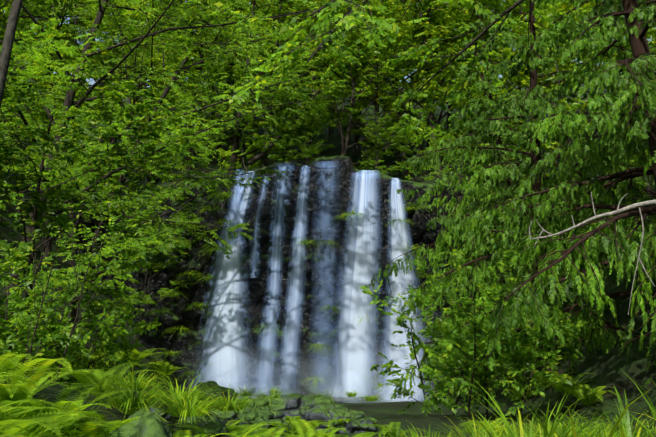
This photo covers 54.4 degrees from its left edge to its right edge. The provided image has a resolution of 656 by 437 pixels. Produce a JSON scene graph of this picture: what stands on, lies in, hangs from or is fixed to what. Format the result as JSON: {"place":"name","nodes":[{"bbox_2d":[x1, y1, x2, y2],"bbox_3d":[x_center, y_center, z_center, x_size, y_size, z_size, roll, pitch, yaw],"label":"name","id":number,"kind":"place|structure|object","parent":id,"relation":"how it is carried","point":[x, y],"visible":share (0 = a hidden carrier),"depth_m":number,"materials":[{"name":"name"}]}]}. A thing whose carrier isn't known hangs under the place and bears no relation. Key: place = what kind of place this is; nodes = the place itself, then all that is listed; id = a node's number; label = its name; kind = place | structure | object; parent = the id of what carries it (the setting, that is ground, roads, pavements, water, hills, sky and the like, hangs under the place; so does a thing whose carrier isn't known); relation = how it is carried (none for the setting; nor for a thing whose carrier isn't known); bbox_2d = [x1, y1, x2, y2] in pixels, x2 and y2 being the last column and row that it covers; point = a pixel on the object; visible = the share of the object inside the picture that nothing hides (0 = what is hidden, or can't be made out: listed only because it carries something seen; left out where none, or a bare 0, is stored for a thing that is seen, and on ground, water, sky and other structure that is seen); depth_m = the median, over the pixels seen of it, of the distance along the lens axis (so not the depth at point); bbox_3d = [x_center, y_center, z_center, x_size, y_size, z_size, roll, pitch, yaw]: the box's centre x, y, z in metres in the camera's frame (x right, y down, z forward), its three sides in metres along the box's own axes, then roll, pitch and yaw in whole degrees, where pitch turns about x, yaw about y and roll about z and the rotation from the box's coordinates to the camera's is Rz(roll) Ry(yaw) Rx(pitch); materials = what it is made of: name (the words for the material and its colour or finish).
{"place":"outdoors","nodes":[
{"label":"outdoors","id":0,"kind":"place"},
{"bbox_2d":[225,169,243,242],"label":"waterfall","id":1,"kind":"structure","parent":0,"point":[237,205],"depth_m":27.61,"materials":[{"name":"liquid"}]},
{"bbox_2d":[248,176,269,277],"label":"waterfall","id":2,"kind":"structure","parent":0,"point":[254,243],"depth_m":26.91,"materials":[{"name":"liquid"}]},
{"bbox_2d":[286,165,308,392],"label":"waterfall","id":3,"kind":"structure","parent":0,"point":[301,242],"depth_m":27.02,"materials":[{"name":"liquid"}]},
{"bbox_2d":[266,105,336,162],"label":"shrub","id":4,"kind":"object","parent":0,"point":[304,138],"depth_m":30.53,"materials":[{"name":"green plant"}]},
{"bbox_2d":[179,276,441,401],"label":"waterfall mist","id":5,"kind":"structure","parent":0,"point":[313,364],"depth_m":24.25,"materials":[{"name":"white liquid"}]},
{"bbox_2d":[205,0,427,110],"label":"branch","id":6,"kind":"object","parent":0,"point":[240,94],"depth_m":8.40,"materials":[{"name":"green plant"}]},
{"bbox_2d":[307,161,341,394],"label":"waterfall","id":7,"kind":"structure","parent":0,"point":[330,163],"depth_m":26.11,"materials":[{"name":"liquid"}]},
{"bbox_2d":[314,161,334,393],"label":"waterfall","id":8,"kind":"structure","parent":0,"point":[325,271],"depth_m":26.44,"materials":[{"name":"liquid"}]},
{"bbox_2d":[0,79,655,436],"bbox_3d":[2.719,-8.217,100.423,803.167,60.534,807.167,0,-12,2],"label":"ground","id":9,"kind":"structure","parent":0,"point":[609,368],"depth_m":19.43,"materials":[{"name":"green plant"}]},
{"bbox_2d":[0,0,22,107],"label":"pale tree","id":10,"kind":"object","parent":9,"relation":"on","point":[8,41],"visible":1,"depth_m":9.89,"materials":[{"name":"grey plant"}]},
{"bbox_2d":[0,226,43,331],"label":"bush","id":11,"kind":"object","parent":9,"relation":"on","point":[5,295],"depth_m":12.67,"materials":[{"name":"green plant"}]},
{"bbox_2d":[2,4,47,111],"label":"tree","id":12,"kind":"object","parent":9,"relation":"on","point":[25,19],"depth_m":56.05,"materials":[{"name":"green plant"}]},
{"bbox_2d":[0,241,64,374],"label":"bush","id":13,"kind":"object","parent":9,"relation":"on","point":[20,258],"depth_m":10.83,"materials":[{"name":"green plant"}]},
{"bbox_2d":[0,289,91,389],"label":"bush","id":14,"kind":"object","parent":9,"relation":"on","point":[54,328],"depth_m":10.20,"materials":[{"name":"green plant"}]},
{"bbox_2d":[0,0,96,113],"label":"tree","id":15,"kind":"object","parent":9,"relation":"on","point":[56,26],"depth_m":36.59,"materials":[{"name":"green plant"}]},
{"bbox_2d":[0,17,108,209],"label":"tree","id":16,"kind":"object","parent":9,"relation":"on","point":[32,51],"depth_m":17.90,"materials":[{"name":"green plant"}]},
{"bbox_2d":[0,194,114,374],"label":"shrub","id":17,"kind":"object","parent":9,"relation":"on","point":[44,272],"depth_m":8.05,"materials":[{"name":"green plant"}]},
{"bbox_2d":[0,23,115,186],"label":"tree","id":18,"kind":"object","parent":9,"relation":"on","point":[53,56],"depth_m":30.86,"materials":[{"name":"green plant"}]},
{"bbox_2d":[3,0,148,152],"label":"tree","id":19,"kind":"object","parent":9,"relation":"on","point":[22,28],"depth_m":44.95,"materials":[{"name":"green plant"}]},
{"bbox_2d":[0,0,155,52],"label":"tree","id":20,"kind":"object","parent":9,"relation":"on","point":[45,16],"depth_m":30.74,"materials":[{"name":"green plant"}]},
{"bbox_2d":[23,200,151,381],"bbox_3d":[-2.829,0.909,7.364,1.245,2.346,1.410,0,-12,2],"label":"shrub","id":21,"kind":"object","parent":9,"relation":"on","point":[71,298],"depth_m":7.41,"materials":[{"name":"green plant"}]},
{"bbox_2d":[35,281,146,396],"bbox_3d":[-5.652,3.137,14.949,2.721,3.350,2.502,0,-12,2],"label":"bush","id":22,"kind":"object","parent":9,"relation":"on","point":[130,310],"depth_m":15.09,"materials":[{"name":"green plant"}]},
{"bbox_2d":[40,295,144,396],"bbox_3d":[-4.843,2.873,12.845,1.856,2.667,1.954,0,-12,2],"label":"bush","id":23,"kind":"object","parent":9,"relation":"on","point":[107,333],"depth_m":12.64,"materials":[{"name":"green plant"}]},
{"bbox_2d":[0,0,191,267],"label":"tree","id":24,"kind":"object","parent":9,"relation":"on","point":[78,44],"depth_m":32.28,"materials":[{"name":"green plant"}]},
{"bbox_2d":[0,51,204,373],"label":"tree","id":25,"kind":"object","parent":9,"relation":"on","point":[144,253],"depth_m":12.99,"materials":[{"name":"green plant"}]},
{"bbox_2d":[0,0,210,266],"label":"tree","id":26,"kind":"object","parent":9,"relation":"on","point":[100,57],"depth_m":32.87,"materials":[{"name":"green plant"}]},
{"bbox_2d":[0,92,217,332],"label":"tree","id":27,"kind":"object","parent":9,"relation":"on","point":[172,231],"depth_m":20.71,"materials":[{"name":"green plant"}]},
{"bbox_2d":[53,0,225,183],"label":"tree","id":28,"kind":"object","parent":9,"relation":"on","point":[92,15],"depth_m":35.97,"materials":[{"name":"green plant"}]},
{"bbox_2d":[18,0,275,193],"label":"tree","id":29,"kind":"object","parent":9,"relation":"on","point":[79,23],"depth_m":38.05,"materials":[{"name":"green plant"}]},
{"bbox_2d":[98,1,213,126],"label":"tree","id":30,"kind":"object","parent":9,"relation":"on","point":[161,49],"depth_m":61.18,"materials":[{"name":"green plant"}]},
{"bbox_2d":[18,0,347,319],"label":"tree","id":31,"kind":"object","parent":9,"relation":"on","point":[134,26],"depth_m":23.78,"materials":[{"name":"green plant"}]},
{"bbox_2d":[0,0,386,322],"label":"tree","id":32,"kind":"object","parent":9,"relation":"on","point":[206,64],"depth_m":19.23,"materials":[{"name":"green plant"}]},
{"bbox_2d":[120,0,271,150],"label":"tree","id":33,"kind":"object","parent":9,"relation":"on","point":[202,126],"depth_m":48.61,"materials":[{"name":"green plant"}]},
{"bbox_2d":[106,0,301,167],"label":"tree","id":34,"kind":"object","parent":9,"relation":"on","point":[265,56],"depth_m":38.90,"materials":[{"name":"green plant"}]},
{"bbox_2d":[158,76,254,186],"bbox_3d":[-5.877,-4.471,31.471,3.886,6.177,5.497,-20,-23,60],"label":"tree","id":35,"kind":"object","parent":9,"relation":"on","point":[212,145],"depth_m":31.43,"materials":[{"name":"green plant"}]},
{"bbox_2d":[149,0,267,127],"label":"tree","id":36,"kind":"object","parent":9,"relation":"on","point":[213,94],"depth_m":54.89,"materials":[{"name":"green plant"}]},
{"bbox_2d":[98,381,378,436],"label":"boulder","id":37,"kind":"object","parent":9,"relation":"on","point":[278,410],"visible":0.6,"depth_m":7.33,"materials":[{"name":"green stone"}]},
{"bbox_2d":[148,0,341,157],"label":"tree","id":38,"kind":"object","parent":9,"relation":"on","point":[220,140],"depth_m":42.48,"materials":[{"name":"green plant"}]},
{"bbox_2d":[143,0,352,174],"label":"tree","id":39,"kind":"object","parent":9,"relation":"on","point":[309,77],"depth_m":31.12,"materials":[{"name":"green plant"}]},
{"bbox_2d":[192,0,322,157],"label":"tree","id":40,"kind":"object","parent":9,"relation":"on","point":[232,132],"depth_m":45.96,"materials":[{"name":"green plant"}]},
{"bbox_2d":[202,1,331,149],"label":"tree","id":41,"kind":"object","parent":9,"relation":"on","point":[260,119],"depth_m":48.77,"materials":[{"name":"green plant"}]},
{"bbox_2d":[163,0,389,173],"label":"tree","id":42,"kind":"object","parent":9,"relation":"on","point":[256,123],"depth_m":36.99,"materials":[{"name":"green plant"}]},
{"bbox_2d":[0,326,615,436],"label":"ferns","id":43,"kind":"object","parent":9,"relation":"on","point":[15,425],"visible":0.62,"depth_m":5.19,"materials":[{"name":"green plant"}]},
{"bbox_2d":[187,375,431,401],"bbox_3d":[-0.666,6.495,23.912,9.815,1.470,0.486,-1,-12,6],"label":"waterfall foam","id":44,"kind":"object","parent":9,"relation":"on","point":[343,393],"visible":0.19,"depth_m":23.82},
{"bbox_2d":[204,0,425,161],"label":"tree","id":45,"kind":"object","parent":9,"relation":"on","point":[324,66],"depth_m":37.58,"materials":[{"name":"green plant"}]},
{"bbox_2d":[0,180,655,436],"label":"grass tufts","id":46,"kind":"object","parent":9,"relation":"on","point":[183,403],"visible":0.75,"depth_m":6.00,"materials":[{"name":"green plant"}]},
{"bbox_2d":[16,155,653,397],"bbox_3d":[-0.489,3.473,31.907,41.855,11.109,11.462,0,-12,2],"label":"cliff rock","id":47,"kind":"object","parent":9,"relation":"on","point":[257,293],"visible":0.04,"depth_m":27.94,"materials":[{"name":"grey stone"}]},
{"bbox_2d":[110,188,203,338],"bbox_3d":[-7.615,2.056,28.549,4.954,6.937,5.946,1,-12,-4],"label":"shrub","id":48,"kind":"object","parent":47,"relation":"on","point":[142,325],"depth_m":28.83,"materials":[{"name":"green plant"}]},
{"bbox_2d":[192,171,255,393],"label":"waterfall","id":49,"kind":"structure","parent":47,"relation":"on","point":[228,310],"depth_m":26.06,"materials":[{"name":"liquid"}]},
{"bbox_2d":[252,163,293,394],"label":"waterfall","id":50,"kind":"structure","parent":47,"relation":"on","point":[268,346],"depth_m":25.80,"materials":[{"name":"liquid"}]},
{"bbox_2d":[277,165,310,394],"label":"waterfall","id":51,"kind":"structure","parent":47,"relation":"on","point":[292,316],"depth_m":25.63,"materials":[{"name":"liquid"}]},
{"bbox_2d":[265,81,335,162],"bbox_3d":[-1.245,-4.229,31.207,3.853,5.640,4.625,4,-12,-21],"label":"tree","id":52,"kind":"object","parent":47,"relation":"on","point":[320,106],"depth_m":31.24,"materials":[{"name":"green plant"}]},
{"bbox_2d":[248,90,319,165],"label":"tree branch","id":53,"kind":"object","parent":52,"relation":"attached to","point":[255,159],"visible":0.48,"depth_m":30.70,"materials":[{"name":"brown plant"}]},
{"bbox_2d":[328,170,382,396],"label":"waterfall","id":54,"kind":"structure","parent":47,"relation":"on","point":[361,265],"depth_m":25.58,"materials":[{"name":"liquid"}]},
{"bbox_2d":[376,178,432,399],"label":"waterfall","id":55,"kind":"structure","parent":47,"relation":"on","point":[400,282],"depth_m":25.72,"materials":[{"name":"liquid"}]},
{"bbox_2d":[369,0,638,403],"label":"cedar tree","id":56,"kind":"object","parent":47,"relation":"on","point":[477,108],"depth_m":24.78,"materials":[{"name":"green plant"}]},
{"bbox_2d":[289,0,400,135],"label":"tree","id":57,"kind":"object","parent":9,"relation":"on","point":[359,90],"depth_m":55.28,"materials":[{"name":"green plant"}]},
{"bbox_2d":[263,1,428,168],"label":"tree","id":58,"kind":"object","parent":9,"relation":"on","point":[380,55],"depth_m":34.02,"materials":[{"name":"green plant"}]},
{"bbox_2d":[236,396,463,402],"bbox_3d":[0.225,6.086,20.253,32.000,0.001,16.500,0,-12,2],"label":"foam","id":59,"kind":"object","parent":9,"relation":"on","point":[349,401],"depth_m":24.00,"materials":[{"name":"grey"}]},
{"bbox_2d":[249,0,481,171],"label":"tree","id":60,"kind":"object","parent":9,"relation":"on","point":[436,65],"depth_m":35.29,"materials":[{"name":"green plant"}]},
{"bbox_2d":[281,0,458,155],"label":"tree","id":61,"kind":"object","parent":9,"relation":"on","point":[413,115],"depth_m":46.27,"materials":[{"name":"green plant"}]},
{"bbox_2d":[331,0,417,128],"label":"tree","id":62,"kind":"object","parent":9,"relation":"on","point":[403,69],"depth_m":57.64,"materials":[{"name":"green plant"}]},
{"bbox_2d":[357,104,413,174],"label":"shrub","id":63,"kind":"object","parent":9,"relation":"on","point":[380,145],"depth_m":31.76,"materials":[{"name":"green plant"}]},
{"bbox_2d":[274,0,522,179],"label":"tree","id":64,"kind":"object","parent":9,"relation":"on","point":[461,15],"depth_m":33.90,"materials":[{"name":"green plant"}]},
{"bbox_2d":[326,0,500,176],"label":"tree","id":65,"kind":"object","parent":9,"relation":"on","point":[363,126],"depth_m":39.27,"materials":[{"name":"green plant"}]},
{"bbox_2d":[359,258,482,415],"bbox_3d":[2.089,2.804,14.285,2.790,3.670,2.679,0,-12,2],"label":"bush","id":66,"kind":"object","parent":9,"relation":"on","point":[441,357],"depth_m":13.81,"materials":[{"name":"green plant"}]},
{"bbox_2d":[396,102,458,181],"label":"shrub","id":67,"kind":"object","parent":9,"relation":"on","point":[426,139],"depth_m":32.23,"materials":[{"name":"green plant"}]},
{"bbox_2d":[348,0,543,147],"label":"tree","id":68,"kind":"object","parent":9,"relation":"on","point":[462,88],"depth_m":44.30,"materials":[{"name":"green plant"}]},
{"bbox_2d":[369,2,536,128],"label":"tree","id":69,"kind":"object","parent":9,"relation":"on","point":[414,98],"depth_m":48.20,"materials":[{"name":"green plant"}]},
{"bbox_2d":[413,310,502,414],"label":"bush","id":70,"kind":"object","parent":9,"relation":"on","point":[440,384],"depth_m":15.56,"materials":[{"name":"green plant"}]},
{"bbox_2d":[403,248,557,418],"bbox_3d":[3.083,2.495,13.481,3.147,3.859,3.258,0,-12,2],"label":"bush","id":71,"kind":"object","parent":9,"relation":"on","point":[465,304],"depth_m":13.15,"materials":[{"name":"green plant"}]},
{"bbox_2d":[441,62,520,182],"bbox_3d":[8.047,-4.670,32.736,3.886,6.512,5.497,-5,-12,22],"label":"tree","id":72,"kind":"object","parent":9,"relation":"on","point":[458,104],"depth_m":32.36,"materials":[{"name":"green plant"}]},
{"bbox_2d":[443,291,549,417],"bbox_3d":[3.905,3.192,14.676,2.761,3.143,1.790,6,-13,-26],"label":"bush","id":73,"kind":"object","parent":9,"relation":"on","point":[469,330],"depth_m":14.65,"materials":[{"name":"green plant"}]},
{"bbox_2d":[389,0,613,177],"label":"tree","id":74,"kind":"object","parent":9,"relation":"on","point":[562,7],"depth_m":34.49,"materials":[{"name":"green plant"}]},
{"bbox_2d":[421,0,597,169],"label":"tree","id":75,"kind":"object","parent":9,"relation":"on","point":[586,5],"depth_m":35.47,"materials":[{"name":"green plant"}]},
{"bbox_2d":[458,0,560,130],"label":"tree","id":76,"kind":"object","parent":9,"relation":"on","point":[554,45],"depth_m":56.78,"materials":[{"name":"green plant"}]},
{"bbox_2d":[412,36,615,403],"bbox_3d":[7.210,-0.077,25.542,7.974,14.159,9.244,0,-12,2],"label":"cedar tree","id":77,"kind":"object","parent":9,"relation":"on","point":[455,143],"depth_m":24.34,"materials":[{"name":"green plant"}]},
{"bbox_2d":[434,0,609,144],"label":"tree","id":78,"kind":"object","parent":9,"relation":"on","point":[499,3],"depth_m":49.80,"materials":[{"name":"green plant"}]},
{"bbox_2d":[399,0,653,400],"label":"cedar tree","id":79,"kind":"object","parent":9,"relation":"on","point":[545,63],"depth_m":19.70,"materials":[{"name":"green plant"}]},
{"bbox_2d":[490,303,585,421],"bbox_3d":[4.437,2.944,13.087,2.065,2.763,2.382,0,-12,2],"label":"bush","id":80,"kind":"object","parent":9,"relation":"on","point":[567,325],"depth_m":13.06,"materials":[{"name":"green plant"}]},
{"bbox_2d":[439,0,655,370],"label":"cedar tree","id":81,"kind":"object","parent":9,"relation":"on","point":[603,124],"depth_m":12.35,"materials":[{"name":"green plant"}]},
{"bbox_2d":[529,193,655,314],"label":"dead branch","id":82,"kind":"object","parent":81,"relation":"attached to","point":[635,205],"visible":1,"depth_m":7.80,"materials":[{"name":"grey wood"}]},
{"bbox_2d":[458,2,655,276],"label":"tree","id":83,"kind":"object","parent":9,"relation":"on","point":[519,31],"depth_m":30.95,"materials":[{"name":"green plant"}]},
{"bbox_2d":[464,0,655,318],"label":"cedar tree","id":84,"kind":"object","parent":9,"relation":"on","point":[606,4],"depth_m":19.19,"materials":[{"name":"green plant"}]},
{"bbox_2d":[465,0,655,389],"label":"cedar tree","id":85,"kind":"object","parent":9,"relation":"on","point":[636,236],"depth_m":15.36,"materials":[{"name":"green plant"}]},
{"bbox_2d":[502,0,655,142],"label":"tree","id":86,"kind":"object","parent":9,"relation":"on","point":[622,45],"depth_m":42.78,"materials":[{"name":"green plant"}]},
{"bbox_2d":[557,199,629,293],"bbox_3d":[11.631,1.780,29.591,4.954,7.123,5.946,9,-15,-37],"label":"tree","id":87,"kind":"object","parent":9,"relation":"on","point":[582,281],"depth_m":28.47,"materials":[{"name":"green plant"}]},
{"bbox_2d":[536,0,654,125],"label":"tree","id":88,"kind":"object","parent":9,"relation":"on","point":[542,6],"depth_m":61.88,"materials":[{"name":"green plant"}]},
{"bbox_2d":[557,3,655,154],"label":"tree","id":89,"kind":"object","parent":9,"relation":"on","point":[638,102],"depth_m":50.75,"materials":[{"name":"green plant"}]},
{"bbox_2d":[609,98,654,242],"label":"tree","id":90,"kind":"object","parent":9,"relation":"on","point":[642,181],"depth_m":26.97,"materials":[{"name":"green plant"}]},
{"bbox_2d":[610,0,655,81],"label":"tree","id":91,"kind":"object","parent":9,"relation":"on","point":[628,46],"depth_m":32.09,"materials":[{"name":"green plant"}]},
{"bbox_2d":[4,0,655,87],"label":"sky","id":92,"kind":"structure","parent":0,"point":[92,82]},
{"bbox_2d":[200,0,500,71],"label":"branch","id":93,"kind":"object","parent":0,"point":[341,4],"depth_m":6.78,"materials":[{"name":"green plant"}]},
{"bbox_2d":[356,170,371,220],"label":"waterfall","id":94,"kind":"structure","parent":0,"point":[359,184],"depth_m":27.83,"materials":[{"name":"liquid"}]},
{"bbox_2d":[386,0,564,144],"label":"branch","id":95,"kind":"object","parent":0,"point":[412,55],"depth_m":9.33,"materials":[{"name":"green plant"}]}
]}

